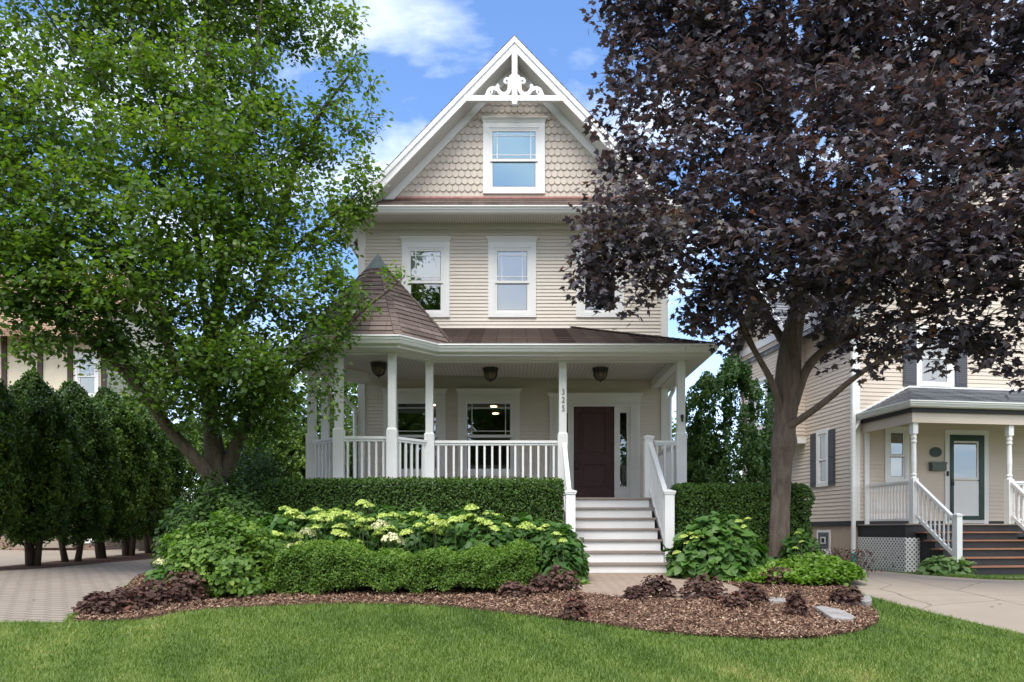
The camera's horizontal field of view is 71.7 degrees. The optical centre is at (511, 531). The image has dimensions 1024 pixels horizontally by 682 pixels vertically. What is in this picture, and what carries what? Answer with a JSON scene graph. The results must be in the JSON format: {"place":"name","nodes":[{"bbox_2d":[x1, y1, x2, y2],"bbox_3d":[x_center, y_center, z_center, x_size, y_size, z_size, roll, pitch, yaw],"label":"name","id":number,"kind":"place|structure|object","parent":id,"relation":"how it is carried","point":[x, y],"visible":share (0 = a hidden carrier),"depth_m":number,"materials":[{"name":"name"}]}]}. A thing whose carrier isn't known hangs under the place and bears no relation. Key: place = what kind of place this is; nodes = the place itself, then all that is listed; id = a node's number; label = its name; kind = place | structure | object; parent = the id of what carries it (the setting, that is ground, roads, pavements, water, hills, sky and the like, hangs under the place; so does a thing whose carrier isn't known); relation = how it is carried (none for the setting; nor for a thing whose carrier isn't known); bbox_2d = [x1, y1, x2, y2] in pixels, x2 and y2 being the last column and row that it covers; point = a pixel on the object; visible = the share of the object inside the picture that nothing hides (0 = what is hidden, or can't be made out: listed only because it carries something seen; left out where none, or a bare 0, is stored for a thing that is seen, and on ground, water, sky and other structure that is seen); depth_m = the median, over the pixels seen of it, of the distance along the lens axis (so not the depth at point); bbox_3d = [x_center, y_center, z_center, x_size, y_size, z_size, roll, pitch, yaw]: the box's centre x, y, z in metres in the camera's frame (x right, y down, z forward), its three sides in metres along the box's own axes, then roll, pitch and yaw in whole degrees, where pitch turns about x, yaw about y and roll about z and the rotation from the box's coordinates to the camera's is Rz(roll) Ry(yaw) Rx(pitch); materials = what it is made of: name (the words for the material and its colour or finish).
{"place":"outdoors","nodes":[
{"label":"outdoors","id":0,"kind":"place"},
{"bbox_2d":[0,559,156,621],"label":"paved driveway","id":1,"kind":"structure","parent":0,"point":[53,594],"depth_m":9.66,"materials":[{"name":"grey concrete"}]},
{"bbox_2d":[0,549,158,565],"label":"side path","id":2,"kind":"structure","parent":0,"point":[11,557],"depth_m":19.34,"materials":[{"name":"concrete"}]},
{"bbox_2d":[0,552,161,570],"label":"hedge soil","id":3,"kind":"structure","parent":0,"point":[138,556],"depth_m":14.87,"materials":[{"name":"brown soil"}]},
{"bbox_2d":[0,378,27,538],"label":"cedar tree","id":4,"kind":"object","parent":3,"relation":"on","point":[11,484],"visible":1,"depth_m":12.04,"materials":[{"name":"green plant"}]},
{"bbox_2d":[0,368,87,565],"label":"cedar tree","id":5,"kind":"object","parent":3,"relation":"on","point":[50,463],"visible":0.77,"depth_m":13.23,"materials":[{"name":"green plant"}]},
{"bbox_2d":[45,378,121,561],"bbox_3d":[-9.463,-1.258,15.287,1.838,4.079,1.697,0,0,-29],"label":"cedar tree","id":6,"kind":"object","parent":3,"relation":"on","point":[90,514],"visible":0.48,"depth_m":15.09,"materials":[{"name":"green plant"}]},
{"bbox_2d":[81,385,153,558],"bbox_3d":[-9.687,-1.354,17.029,1.932,4.299,1.945,0,0,-22],"label":"cedar tree","id":7,"kind":"object","parent":3,"relation":"on","point":[125,425],"visible":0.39,"depth_m":16.86,"materials":[{"name":"green plant"}]},
{"bbox_2d":[105,394,173,555],"bbox_3d":[-10.299,-1.444,18.985,2.278,4.485,2.064,0,0,10],"label":"cedar tree","id":8,"kind":"object","parent":3,"relation":"on","point":[156,495],"visible":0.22,"depth_m":18.91,"materials":[{"name":"green plant"}]},
{"bbox_2d":[136,407,187,552],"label":"cedar tree","id":9,"kind":"object","parent":3,"relation":"on","point":[175,462],"visible":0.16,"depth_m":21.05,"materials":[{"name":"green plant"}]},
{"bbox_2d":[158,418,204,550],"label":"evergreen tree","id":10,"kind":"object","parent":3,"relation":"on","point":[197,444],"visible":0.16,"depth_m":23.30,"materials":[{"name":"green plant"}]},
{"bbox_2d":[0,553,1023,681],"bbox_3d":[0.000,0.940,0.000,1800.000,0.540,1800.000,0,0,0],"label":"lawn","id":11,"kind":"structure","parent":0,"point":[470,639],"depth_m":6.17,"materials":[{"name":"green plant"}]},
{"bbox_2d":[0,273,180,549],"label":"stucco house","id":12,"kind":"structure","parent":11,"relation":"on","point":[52,374],"depth_m":25.05,"materials":[{"name":"paint"}]},
{"bbox_2d":[75,352,98,396],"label":"window","id":13,"kind":"structure","parent":12,"relation":"in","point":[77,370],"depth_m":25.02,"materials":[{"name":"white paint"}]},
{"bbox_2d":[95,333,195,550],"bbox_3d":[-12.395,-2.979,23.762,3.413,7.535,3.548,0,0,0],"label":"broadleaf tree","id":14,"kind":"object","parent":11,"relation":"on","point":[141,545],"visible":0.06,"depth_m":23.60,"materials":[{"name":"green plant"}]},
{"bbox_2d":[193,409,289,493],"bbox_3d":[-8.401,-1.545,22.440,2.992,4.678,3.105,0,0,0],"label":"evergreen tree","id":15,"kind":"object","parent":11,"relation":"on","point":[226,443],"visible":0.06,"depth_m":21.85,"materials":[{"name":"green plant"}]},
{"bbox_2d":[190,333,306,486],"bbox_3d":[-12.108,-4.498,33.796,7.019,10.564,8.117,0,0,35],"label":"broadleaf tree","id":16,"kind":"object","parent":11,"relation":"on","point":[196,477],"visible":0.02,"depth_m":32.60,"materials":[{"name":"green plant"}]},
{"bbox_2d":[241,414,306,490],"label":"evergreen tree","id":17,"kind":"object","parent":11,"relation":"on","point":[293,452],"visible":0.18,"depth_m":20.49,"materials":[{"name":"green plant"}]},
{"bbox_2d":[279,371,357,477],"bbox_3d":[-6.822,-3.423,28.896,6.111,8.422,6.028,0,0,41],"label":"broadleaf tree","id":18,"kind":"object","parent":11,"relation":"on","point":[353,399],"visible":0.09,"depth_m":28.22,"materials":[{"name":"green plant"}]},
{"bbox_2d":[296,389,357,486],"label":"broadleaf tree","id":19,"kind":"object","parent":11,"relation":"on","point":[348,432],"visible":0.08,"depth_m":23.16,"materials":[{"name":"green plant"}]},
{"bbox_2d":[71,572,879,638],"bbox_3d":[-0.450,0.797,10.586,11.500,0.290,8.828,0,0,0],"label":"mulch bed","id":20,"kind":"object","parent":11,"relation":"on","point":[496,610],"visible":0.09,"depth_m":7.89,"materials":[{"name":"brown wood"}]},
{"bbox_2d":[71,591,125,615],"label":"coral bells","id":21,"kind":"object","parent":20,"relation":"on","point":[90,600],"visible":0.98,"depth_m":7.31,"materials":[{"name":"brown plant"}]},
{"bbox_2d":[107,585,156,611],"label":"coral bells","id":22,"kind":"object","parent":20,"relation":"on","point":[135,599],"visible":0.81,"depth_m":7.57,"materials":[{"name":"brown plant"}]},
{"bbox_2d":[130,577,183,605],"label":"coral bells","id":23,"kind":"object","parent":20,"relation":"on","point":[164,592],"visible":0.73,"depth_m":7.88,"materials":[{"name":"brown plant"}]},
{"bbox_2d":[156,568,209,601],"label":"coral bells","id":24,"kind":"object","parent":20,"relation":"on","point":[189,581],"visible":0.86,"depth_m":8.19,"materials":[{"name":"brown plant"}]},
{"bbox_2d":[0,0,411,507],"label":"pear tree","id":25,"kind":"object","parent":20,"relation":"on","point":[44,244],"visible":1,"depth_m":10.33,"materials":[{"name":"green plant"}]},
{"bbox_2d":[149,466,273,569],"bbox_3d":[-4.416,-0.142,10.759,2.041,1.720,1.499,0,0,0],"label":"dark shrub","id":26,"kind":"object","parent":20,"relation":"on","point":[202,503],"visible":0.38,"depth_m":10.47,"materials":[{"name":"green plant"}]},
{"bbox_2d":[144,507,293,598],"bbox_3d":[-3.598,0.280,8.981,1.838,1.179,1.541,0,0,24],"label":"leafy shrub","id":27,"kind":"object","parent":20,"relation":"on","point":[221,552],"visible":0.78,"depth_m":8.60,"materials":[{"name":"green plant"}]},
{"bbox_2d":[227,442,284,522],"bbox_3d":[-4.761,-0.537,13.114,1.575,2.477,1.307,0,0,0],"label":"tall dark shrub","id":28,"kind":"object","parent":20,"relation":"on","point":[254,481],"visible":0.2,"depth_m":12.94,"materials":[{"name":"green plant"}]},
{"bbox_2d":[248,505,304,545],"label":"hydrangea","id":29,"kind":"object","parent":20,"relation":"on","point":[280,528],"visible":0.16,"depth_m":9.92,"materials":[{"name":"green plant"}]},
{"bbox_2d":[282,505,344,554],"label":"hydrangea","id":30,"kind":"object","parent":20,"relation":"on","point":[312,524],"visible":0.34,"depth_m":9.84,"materials":[{"name":"green plant"}]},
{"bbox_2d":[312,503,385,555],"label":"hydrangea","id":31,"kind":"object","parent":20,"relation":"on","point":[349,529],"visible":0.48,"depth_m":9.82,"materials":[{"name":"green plant"}]},
{"bbox_2d":[355,499,423,550],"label":"hydrangea","id":32,"kind":"object","parent":20,"relation":"on","point":[384,526],"visible":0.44,"depth_m":9.76,"materials":[{"name":"green plant"}]},
{"bbox_2d":[263,538,537,596],"bbox_3d":[-1.423,0.455,9.028,3.495,0.749,1.006,0,0,0],"label":"boxwood hedge","id":33,"kind":"object","parent":20,"relation":"on","point":[338,563],"visible":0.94,"depth_m":8.67,"materials":[{"name":"green plant"}]},
{"bbox_2d":[261,476,564,526],"bbox_3d":[-1.575,-0.085,11.462,4.872,1.635,0.768,0,0,0],"label":"clipped hedge","id":34,"kind":"object","parent":20,"relation":"on","point":[534,498],"visible":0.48,"depth_m":11.20,"materials":[{"name":"green plant"}]},
{"bbox_2d":[390,502,458,561],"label":"hydrangea","id":35,"kind":"object","parent":20,"relation":"on","point":[414,534],"visible":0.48,"depth_m":9.78,"materials":[{"name":"green plant"}]},
{"bbox_2d":[424,504,491,551],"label":"hydrangea","id":36,"kind":"object","parent":20,"relation":"on","point":[455,521],"visible":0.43,"depth_m":9.95,"materials":[{"name":"green plant"}]},
{"bbox_2d":[458,510,531,560],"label":"hydrangea","id":37,"kind":"object","parent":20,"relation":"on","point":[501,533],"visible":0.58,"depth_m":9.87,"materials":[{"name":"green plant"}]},
{"bbox_2d":[432,575,588,590],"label":"ground cover","id":38,"kind":"object","parent":20,"relation":"on","point":[583,581],"visible":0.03,"depth_m":9.60,"materials":[{"name":"green plant"}]},
{"bbox_2d":[496,580,532,598],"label":"coral bells","id":39,"kind":"object","parent":20,"relation":"on","point":[515,589],"visible":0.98,"depth_m":8.46,"materials":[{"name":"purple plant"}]},
{"bbox_2d":[510,512,551,572],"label":"hydrangea","id":40,"kind":"object","parent":20,"relation":"on","point":[529,529],"visible":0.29,"depth_m":10.03,"materials":[{"name":"green plant"}]},
{"bbox_2d":[520,573,556,594],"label":"coral bells","id":41,"kind":"object","parent":20,"relation":"on","point":[538,584],"visible":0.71,"depth_m":8.71,"materials":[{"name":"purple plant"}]},
{"bbox_2d":[533,520,589,582],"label":"hydrangea","id":42,"kind":"object","parent":20,"relation":"on","point":[562,546],"visible":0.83,"depth_m":9.77,"materials":[{"name":"green plant"}]},
{"bbox_2d":[541,565,582,590],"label":"coral bells","id":43,"kind":"object","parent":20,"relation":"on","point":[563,580],"visible":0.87,"depth_m":9.00,"materials":[{"name":"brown plant"}]},
{"bbox_2d":[560,590,590,619],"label":"coral bells","id":44,"kind":"object","parent":20,"relation":"on","point":[576,608],"visible":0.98,"depth_m":7.10,"materials":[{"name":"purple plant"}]},
{"bbox_2d":[622,585,650,601],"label":"coral bells","id":45,"kind":"object","parent":20,"relation":"on","point":[637,592],"visible":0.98,"depth_m":8.23,"materials":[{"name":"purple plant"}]},
{"bbox_2d":[640,574,678,598],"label":"coral bells","id":46,"kind":"object","parent":20,"relation":"on","point":[653,585],"visible":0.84,"depth_m":8.44,"materials":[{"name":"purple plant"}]},
{"bbox_2d":[677,572,727,599],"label":"coral bells","id":47,"kind":"object","parent":20,"relation":"on","point":[697,585],"visible":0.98,"depth_m":8.35,"materials":[{"name":"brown plant"}]},
{"bbox_2d":[662,511,775,581],"bbox_3d":[3.062,0.243,10.530,1.662,1.102,1.306,0,0,0],"label":"hydrangea","id":48,"kind":"object","parent":20,"relation":"on","point":[714,546],"visible":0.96,"depth_m":10.15,"materials":[{"name":"green plant"}]},
{"bbox_2d":[721,591,748,608],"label":"coral bells","id":49,"kind":"object","parent":20,"relation":"on","point":[736,600],"visible":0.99,"depth_m":7.68,"materials":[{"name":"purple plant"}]},
{"bbox_2d":[670,482,815,558],"bbox_3d":[3.701,-0.043,11.575,2.304,1.553,0.903,0,0,0],"label":"clipped hedge","id":50,"kind":"object","parent":20,"relation":"on","point":[693,501],"visible":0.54,"depth_m":11.24,"materials":[{"name":"green plant"}]},
{"bbox_2d":[735,581,770,602],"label":"coral bells","id":51,"kind":"object","parent":20,"relation":"on","point":[750,592],"visible":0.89,"depth_m":8.10,"materials":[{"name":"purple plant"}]},
{"bbox_2d":[766,597,785,603],"bbox_3d":[3.087,0.822,8.175,0.268,0.097,0.341,0,0,10],"label":"flagstone","id":52,"kind":"object","parent":20,"relation":"on","point":[777,599],"visible":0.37,"depth_m":8.13,"materials":[{"name":"grey stone"}]},
{"bbox_2d":[759,566,793,585],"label":"coral bells","id":53,"kind":"object","parent":20,"relation":"on","point":[780,576],"visible":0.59,"depth_m":9.55,"materials":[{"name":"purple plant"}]},
{"bbox_2d":[559,0,1023,558],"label":"maple tree","id":54,"kind":"object","parent":20,"relation":"on","point":[929,100],"visible":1,"depth_m":9.70,"materials":[{"name":"purple plant"}]},
{"bbox_2d":[782,588,809,615],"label":"coral bells","id":55,"kind":"object","parent":20,"relation":"on","point":[792,604],"visible":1,"depth_m":7.23,"materials":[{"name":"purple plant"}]},
{"bbox_2d":[730,551,867,585],"bbox_3d":[3.999,0.514,10.264,2.060,0.452,1.940,0,0,0],"label":"ground cover","id":56,"kind":"object","parent":20,"relation":"on","point":[809,568],"visible":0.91,"depth_m":9.64,"materials":[{"name":"green plant"}]},
{"bbox_2d":[773,528,824,558],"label":"hydrangea","id":57,"kind":"object","parent":20,"relation":"on","point":[800,547],"visible":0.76,"depth_m":10.79,"materials":[{"name":"green plant"}]},
{"bbox_2d":[814,606,854,622],"bbox_3d":[3.326,0.871,7.284,0.249,0.130,0.761,0,0,10],"label":"flagstone","id":58,"kind":"object","parent":20,"relation":"on","point":[834,613],"visible":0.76,"depth_m":7.18,"materials":[{"name":"grey stone"}]},
{"bbox_2d":[826,585,863,606],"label":"coral bells","id":59,"kind":"object","parent":20,"relation":"on","point":[844,594],"visible":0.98,"depth_m":7.93,"materials":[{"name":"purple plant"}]},
{"bbox_2d":[814,546,898,576],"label":"twiggy shrub","id":60,"kind":"object","parent":20,"relation":"on","point":[847,555],"visible":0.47,"depth_m":10.81,"materials":[{"name":"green plant"}]},
{"bbox_2d":[858,595,871,607],"bbox_3d":[4.002,0.815,8.024,0.140,0.139,0.573,0,0,28],"label":"rock","id":61,"kind":"object","parent":20,"relation":"on","point":[866,600],"visible":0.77,"depth_m":7.86,"materials":[{"name":"grey stone"}]},
{"bbox_2d":[281,35,719,572],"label":"house","id":62,"kind":"structure","parent":11,"relation":"on","point":[490,164],"depth_m":14.95,"materials":[{"name":"beige"}]},
{"bbox_2d":[38,0,346,253],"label":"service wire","id":63,"kind":"object","parent":62,"relation":"attached to","point":[96,76],"visible":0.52,"depth_m":9.42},
{"bbox_2d":[227,0,324,204],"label":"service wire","id":64,"kind":"object","parent":62,"relation":"attached to","point":[257,56],"visible":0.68,"depth_m":10.58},
{"bbox_2d":[370,362,387,377],"bbox_3d":[-2.530,-3.049,13.450,0.314,0.278,0.314,0,0,0],"label":"porch lantern","id":65,"kind":"object","parent":62,"relation":"attached to","point":[378,369],"visible":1,"depth_m":13.36,"materials":[{"name":"brown metal"}]},
{"bbox_2d":[381,388,447,475],"bbox_3d":[-2.062,-2.089,14.956,1.408,1.848,0.097,0,0,0],"label":"window","id":66,"kind":"structure","parent":62,"relation":"in","point":[404,395],"depth_m":14.96,"materials":[{"name":"white paint"}]},
{"bbox_2d":[399,236,451,317],"bbox_3d":[-1.825,-5.372,14.960,1.108,1.690,0.105,0,0,0],"label":"window","id":67,"kind":"structure","parent":62,"relation":"in","point":[426,259],"depth_m":14.97,"materials":[{"name":"white paint"}]},
{"bbox_2d":[455,388,521,475],"bbox_3d":[-0.492,-2.089,14.956,1.406,1.848,0.097,0,0,0],"label":"window","id":68,"kind":"structure","parent":62,"relation":"in","point":[466,396],"depth_m":14.96,"materials":[{"name":"white paint"}]},
{"bbox_2d":[482,367,498,382],"bbox_3d":[-0.420,-3.049,13.860,0.314,0.278,0.314,0,0,0],"label":"porch lantern","id":69,"kind":"object","parent":62,"relation":"attached to","point":[490,374],"visible":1,"depth_m":13.77,"materials":[{"name":"brown metal"}]},
{"bbox_2d":[486,236,537,317],"bbox_3d":[0.004,-5.372,14.960,1.108,1.690,0.105,0,0,0],"label":"window","id":70,"kind":"structure","parent":62,"relation":"in","point":[511,259],"depth_m":14.97,"materials":[{"name":"white paint"}]},
{"bbox_2d":[481,116,546,193],"bbox_3d":[0.042,-7.935,14.947,1.404,1.594,0.099,0,0,0],"label":"window","id":71,"kind":"structure","parent":62,"relation":"in","point":[513,146],"depth_m":14.97,"materials":[{"name":"white paint"}]},
{"bbox_2d":[574,407,613,496],"bbox_3d":[1.737,-1.624,14.995,0.862,2.028,0.130,0,0,0],"label":"door","id":72,"kind":"structure","parent":62,"relation":"in","point":[593,426],"depth_m":15.01,"materials":[{"name":"red wood"}]},
{"bbox_2d":[576,236,623,317],"bbox_3d":[1.862,-5.372,14.960,1.108,1.690,0.105,0,0,0],"label":"window","id":73,"kind":"structure","parent":62,"relation":"in","point":[582,311],"depth_m":14.97,"materials":[{"name":"white paint"}]},
{"bbox_2d":[592,367,608,382],"bbox_3d":[1.730,-3.049,13.860,0.314,0.278,0.314,0,0,0],"label":"porch lantern","id":74,"kind":"object","parent":62,"relation":"attached to","point":[600,374],"visible":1,"depth_m":13.77,"materials":[{"name":"brown metal"}]},
{"bbox_2d":[672,411,675,439],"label":"broadleaf tree","id":75,"kind":"object","parent":11,"relation":"on","point":[674,428],"visible":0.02,"depth_m":34.45,"materials":[{"name":"green plant"}]},
{"bbox_2d":[687,418,732,483],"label":"leaning evergreen","id":76,"kind":"object","parent":11,"relation":"on","point":[690,473],"visible":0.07,"depth_m":18.02,"materials":[{"name":"green plant"}]},
{"bbox_2d":[685,354,773,490],"bbox_3d":[5.315,-1.761,17.130,2.545,5.136,2.710,0,0,0],"label":"juniper tree","id":77,"kind":"object","parent":11,"relation":"on","point":[732,372],"visible":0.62,"depth_m":16.89,"materials":[{"name":"green plant"}]},
{"bbox_2d":[729,136,1023,574],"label":"neighbour house","id":78,"kind":"structure","parent":11,"relation":"on","point":[912,466],"depth_m":17.69,"materials":[{"name":"beige"}]},
{"bbox_2d":[754,376,766,429],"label":"window","id":79,"kind":"structure","parent":78,"relation":"in","point":[761,382],"depth_m":21.37,"materials":[{"name":"white paint"}]},
{"bbox_2d":[816,429,828,486],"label":"window","id":80,"kind":"structure","parent":78,"relation":"in","point":[822,435],"depth_m":18.87,"materials":[{"name":"white paint"}]},
{"bbox_2d":[817,530,830,554],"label":"basement window","id":81,"kind":"structure","parent":78,"relation":"in","point":[823,536],"depth_m":18.72,"materials":[{"name":"white paint"}]},
{"bbox_2d":[884,426,908,482],"bbox_3d":[9.586,-1.910,17.640,0.650,1.400,0.046,0,0,-8],"label":"window","id":82,"kind":"structure","parent":78,"relation":"in","point":[904,431],"depth_m":17.63,"materials":[{"name":"white paint"}]},
{"bbox_2d":[916,324,953,387],"bbox_3d":[10.631,-4.395,17.790,1.040,1.570,0.046,0,0,-8],"label":"window","id":83,"kind":"structure","parent":78,"relation":"in","point":[950,382],"depth_m":17.77,"materials":[{"name":"white paint"}]},
{"bbox_2d":[950,435,984,519],"bbox_3d":[11.507,-1.360,17.878,0.960,2.140,0.111,0,0,-8],"label":"door","id":84,"kind":"structure","parent":78,"relation":"in","point":[967,452],"depth_m":17.92,"materials":[{"name":"green paint"}]},
{"bbox_2d":[915,555,976,575],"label":"hosta","id":85,"kind":"object","parent":11,"relation":"on","point":[944,565],"visible":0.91,"depth_m":14.59,"materials":[{"name":"green plant"}]},
{"bbox_2d":[909,571,1023,579],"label":"grass","id":86,"kind":"structure","parent":11,"relation":"on","point":[985,576],"depth_m":13.70,"materials":[{"name":"green plant"}]},
{"bbox_2d":[0,0,1023,501],"label":"sky","id":87,"kind":"structure","parent":0,"point":[428,51],"materials":[{"name":"blue"}]},
{"bbox_2d":[569,573,738,599],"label":"paver walk","id":88,"kind":"structure","parent":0,"point":[612,583],"depth_m":9.72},
{"bbox_2d":[845,569,1023,633],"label":"concrete driveway","id":89,"kind":"structure","parent":0,"point":[971,599],"depth_m":8.84,"materials":[{"name":"beige concrete"}]}
]}

